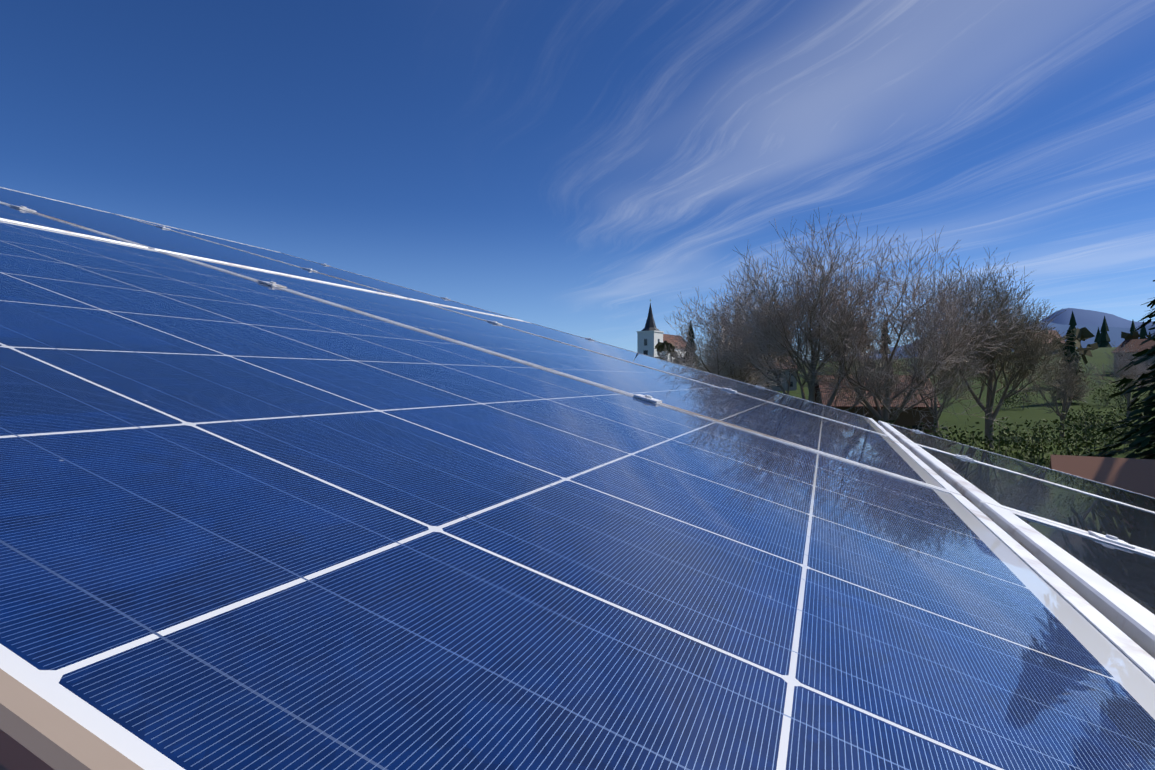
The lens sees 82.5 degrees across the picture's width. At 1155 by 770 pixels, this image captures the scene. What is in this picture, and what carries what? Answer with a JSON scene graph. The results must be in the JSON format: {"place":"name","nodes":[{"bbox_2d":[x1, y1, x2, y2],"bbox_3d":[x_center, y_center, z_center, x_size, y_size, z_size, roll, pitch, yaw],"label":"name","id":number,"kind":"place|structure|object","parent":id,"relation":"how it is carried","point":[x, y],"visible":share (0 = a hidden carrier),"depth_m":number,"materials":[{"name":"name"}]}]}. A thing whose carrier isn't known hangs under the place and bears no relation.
{"place":"outdoors","nodes":[
{"label":"outdoors","id":0,"kind":"place"},
{"bbox_2d":[0,0,1154,363],"label":"sky","id":1,"kind":"structure","parent":0,"point":[568,166],"materials":[{"name":"blue"}]},
{"bbox_2d":[695,347,1154,464],"bbox_3d":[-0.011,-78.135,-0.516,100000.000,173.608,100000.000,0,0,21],"label":"terrain","id":2,"kind":"structure","parent":0,"point":[1034,414],"depth_m":112.52,"materials":[{"name":"green plant"}]},
{"bbox_2d":[637,299,686,365],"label":"church with spire","id":3,"kind":"structure","parent":2,"relation":"on","point":[650,335],"depth_m":271.29,"materials":[{"name":"white paint"}]},
{"bbox_2d":[651,332,720,372],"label":"bare tree","id":4,"kind":"object","parent":2,"relation":"on","point":[686,363],"visible":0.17,"depth_m":82.94,"materials":[{"name":"brown plant"}]},
{"bbox_2d":[664,260,793,390],"bbox_3d":[13.585,-1.552,57.320,11.263,17.046,13.361,0,0,21],"label":"bare tree","id":5,"kind":"object","parent":2,"relation":"on","point":[731,371],"visible":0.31,"depth_m":55.34,"materials":[{"name":"brown plant"}]},
{"bbox_2d":[738,355,796,390],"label":"village house","id":6,"kind":"structure","parent":2,"relation":"on","point":[793,383],"depth_m":159.45,"materials":[{"name":"beige"}]},
{"bbox_2d":[691,208,906,416],"bbox_3d":[16.124,-2.854,47.674,14.011,19.790,15.245,0,0,-26],"label":"bare tree","id":7,"kind":"object","parent":2,"relation":"on","point":[786,314],"visible":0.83,"depth_m":45.64,"materials":[{"name":"brown plant"}]},
{"bbox_2d":[815,368,939,434],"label":"village house","id":8,"kind":"structure","parent":2,"relation":"on","point":[906,418],"depth_m":71.14,"materials":[{"name":"brown"}]},
{"bbox_2d":[849,409,943,436],"bbox_3d":[22.263,4.255,46.447,7.028,5.201,5.775,0,0,21],"label":"hedge shrub","id":9,"kind":"object","parent":2,"relation":"on","point":[926,430],"depth_m":45.60,"materials":[{"name":"green plant"}]},
{"bbox_2d":[654,325,1150,373],"bbox_3d":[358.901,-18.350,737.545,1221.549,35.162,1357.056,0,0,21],"label":"trees","id":10,"kind":"object","parent":2,"relation":"on","point":[1083,333],"visible":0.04,"depth_m":148.42,"materials":[{"name":"green plant"}]},
{"bbox_2d":[773,226,1054,437],"bbox_3d":[23.193,-2.006,46.541,16.345,18.119,14.647,0,1,42],"label":"bare tree","id":11,"kind":"object","parent":2,"relation":"on","point":[886,399],"visible":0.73,"depth_m":45.92,"materials":[{"name":"brown plant"}]},
{"bbox_2d":[683,305,1151,365],"bbox_3d":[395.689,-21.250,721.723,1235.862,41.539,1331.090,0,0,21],"label":"conifer trees","id":12,"kind":"object","parent":2,"relation":"on","point":[1102,339],"visible":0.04,"depth_m":334.07,"materials":[{"name":"green plant"}]},
{"bbox_2d":[891,339,977,436],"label":"bare tree","id":13,"kind":"object","parent":2,"relation":"on","point":[948,373],"visible":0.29,"depth_m":65.75,"materials":[{"name":"brown plant"}]},
{"bbox_2d":[905,421,993,446],"bbox_3d":[28.195,4.816,51.125,6.275,3.987,6.659,0,0,21],"label":"hedge shrub","id":14,"kind":"object","parent":2,"relation":"on","point":[950,438],"visible":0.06,"depth_m":50.50,"materials":[{"name":"green plant"}]},
{"bbox_2d":[894,248,1074,452],"bbox_3d":[33.087,-2.269,53.657,13.295,18.496,13.123,0,0,21],"label":"bare tree","id":15,"kind":"object","parent":2,"relation":"on","point":[1028,360],"visible":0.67,"depth_m":51.46,"materials":[{"name":"brown plant"}]},
{"bbox_2d":[953,415,1049,463],"bbox_3d":[28.787,4.397,44.650,5.581,4.939,6.767,0,0,21],"label":"hedge shrub","id":16,"kind":"object","parent":2,"relation":"on","point":[1003,443],"visible":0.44,"depth_m":43.85,"materials":[{"name":"green plant"}]},
{"bbox_2d":[995,383,1038,409],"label":"hedge shrub","id":17,"kind":"object","parent":2,"relation":"on","point":[1013,399],"visible":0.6,"depth_m":113.52,"materials":[{"name":"green plant"}]},
{"bbox_2d":[979,448,1098,467],"bbox_3d":[23.136,5.106,33.524,5.609,3.692,7.773,0,0,11],"label":"hedge shrub","id":18,"kind":"object","parent":2,"relation":"on","point":[1040,461],"visible":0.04,"depth_m":35.37,"materials":[{"name":"green plant"}]},
{"bbox_2d":[1018,448,1083,465],"bbox_3d":[28.263,5.346,38.478,4.351,3.134,4.360,0,0,21],"label":"hedge shrub","id":19,"kind":"object","parent":2,"relation":"on","point":[1021,458],"visible":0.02,"depth_m":39.12,"materials":[{"name":"green plant"}]},
{"bbox_2d":[997,415,1105,458],"bbox_3d":[42.549,4.640,59.582,7.902,4.119,7.191,0,0,21],"label":"hedge shrub","id":20,"kind":"object","parent":2,"relation":"on","point":[1036,432],"visible":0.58,"depth_m":58.80,"materials":[{"name":"green plant"}]},
{"bbox_2d":[1007,343,1105,436],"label":"bare tree","id":21,"kind":"object","parent":2,"relation":"on","point":[1068,374],"visible":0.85,"depth_m":75.92,"materials":[{"name":"brown plant"}]},
{"bbox_2d":[1052,330,1089,403],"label":"spruce tree","id":22,"kind":"object","parent":2,"relation":"on","point":[1074,349],"visible":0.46,"depth_m":119.41,"materials":[{"name":"green plant"}]},
{"bbox_2d":[1023,411,1127,463],"bbox_3d":[34.389,4.272,46.544,7.712,5.143,5.912,0,0,3],"label":"hedge shrub","id":23,"kind":"object","parent":2,"relation":"on","point":[1077,435],"visible":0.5,"depth_m":46.59,"materials":[{"name":"green plant"}]},
{"bbox_2d":[1056,406,1105,427],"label":"hedge shrub","id":24,"kind":"object","parent":2,"relation":"on","point":[1076,418],"visible":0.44,"depth_m":86.80,"materials":[{"name":"green plant"}]},
{"bbox_2d":[1049,455,1154,497],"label":"roof","id":25,"kind":"structure","parent":2,"relation":"on","point":[1134,475],"depth_m":24.48,"materials":[{"name":"brown"}]},
{"bbox_2d":[1072,404,1134,440],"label":"hedge shrub","id":26,"kind":"object","parent":2,"relation":"on","point":[1099,423],"visible":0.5,"depth_m":74.04,"materials":[{"name":"green plant"}]},
{"bbox_2d":[1087,382,1132,406],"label":"hedge shrub","id":27,"kind":"object","parent":2,"relation":"on","point":[1107,396],"visible":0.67,"depth_m":114.78,"materials":[{"name":"green plant"}]},
{"bbox_2d":[1081,280,1154,459],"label":"spruce tree","id":28,"kind":"object","parent":2,"relation":"on","point":[1139,443],"visible":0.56,"depth_m":33.81,"materials":[{"name":"green plant"}]},
{"bbox_2d":[1084,341,1153,422],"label":"bare tree","id":29,"kind":"object","parent":2,"relation":"on","point":[1131,371],"visible":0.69,"depth_m":91.68,"materials":[{"name":"brown plant"}]},
{"bbox_2d":[1108,410,1154,452],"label":"hedge shrub","id":30,"kind":"object","parent":2,"relation":"on","point":[1131,429],"visible":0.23,"depth_m":63.63,"materials":[{"name":"green plant"}]},
{"bbox_2d":[1111,397,1154,415],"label":"hedge shrub","id":31,"kind":"object","parent":2,"relation":"on","point":[1121,405],"visible":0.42,"depth_m":101.79,"materials":[{"name":"green plant"}]},
{"bbox_2d":[1113,339,1154,373],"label":"village house","id":32,"kind":"structure","parent":2,"relation":"on","point":[1137,343],"depth_m":159.33,"materials":[{"name":"beige"}]},
{"bbox_2d":[800,321,1154,361],"bbox_3d":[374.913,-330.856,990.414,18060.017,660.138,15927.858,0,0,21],"label":"hills","id":33,"kind":"structure","parent":0,"point":[1114,334],"depth_m":6917.27,"materials":[{"name":"green plant"}]},
{"bbox_2d":[1015,327,1064,354],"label":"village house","id":34,"kind":"structure","parent":0,"point":[1057,336],"depth_m":218.93,"materials":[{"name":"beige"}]},
{"bbox_2d":[1042,308,1153,327],"bbox_3d":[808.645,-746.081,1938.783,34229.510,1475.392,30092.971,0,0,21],"label":"mountain range","id":35,"kind":"structure","parent":0,"point":[1088,317],"depth_m":12959.27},
{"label":"mounting rails and hooks","id":36,"kind":"object","parent":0,"visible":0},
{"bbox_2d":[0,202,147,247],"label":"solar panel","id":37,"kind":"object","parent":36,"relation":"on","point":[14,214],"visible":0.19,"depth_m":1.46,"materials":[{"name":"blue glass"}]},
{"bbox_2d":[0,187,405,297],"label":"solar panel","id":38,"kind":"object","parent":36,"relation":"on","point":[151,236],"visible":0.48,"depth_m":2.12,"materials":[{"name":"blue glass"}]},
{"bbox_2d":[113,213,522,320],"bbox_3d":[-1.205,-0.538,3.183,1.672,0.041,0.976,17,6,20],"label":"solar panel","id":39,"kind":"object","parent":36,"relation":"on","point":[407,293],"visible":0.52,"depth_m":3.10,"materials":[{"name":"blue glass"}]},
{"bbox_2d":[162,251,961,495],"bbox_3d":[-0.033,-0.059,1.682,1.672,0.040,0.976,17,6,20],"label":"solar panel","id":40,"kind":"object","parent":36,"relation":"on","point":[869,449],"visible":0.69,"depth_m":1.47,"materials":[{"name":"blue glass"}]},
{"bbox_2d":[10,205,1134,548],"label":"panel clamps","id":41,"kind":"object","parent":36,"relation":"on","point":[1098,535],"visible":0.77,"depth_m":1.09,"materials":[{"name":"metal"}]},
{"bbox_2d":[0,220,1154,769],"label":"solar panel","id":42,"kind":"object","parent":36,"relation":"on","point":[248,524],"visible":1,"depth_m":0.28,"materials":[{"name":"blue glass"}]},
{"bbox_2d":[416,300,893,437],"bbox_3d":[0.319,-0.067,2.609,1.672,0.040,0.976,17,6,20],"label":"solar panel","id":43,"kind":"object","parent":36,"relation":"on","point":[825,411],"visible":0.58,"depth_m":2.50,"materials":[{"name":"blue glass"}]},
{"bbox_2d":[878,421,1154,512],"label":"solar panel","id":44,"kind":"object","parent":36,"relation":"on","point":[1067,480],"visible":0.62,"depth_m":2.13,"materials":[{"name":"black glass"}]},
{"bbox_2d":[903,441,1154,554],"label":"solar panel","id":45,"kind":"object","parent":36,"relation":"on","point":[977,484],"visible":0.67,"depth_m":1.23,"materials":[{"name":"black glass"}]},
{"bbox_2d":[981,503,1154,658],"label":"solar panel","id":46,"kind":"object","parent":36,"relation":"on","point":[1114,583],"visible":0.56,"depth_m":0.65,"materials":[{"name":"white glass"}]}
]}

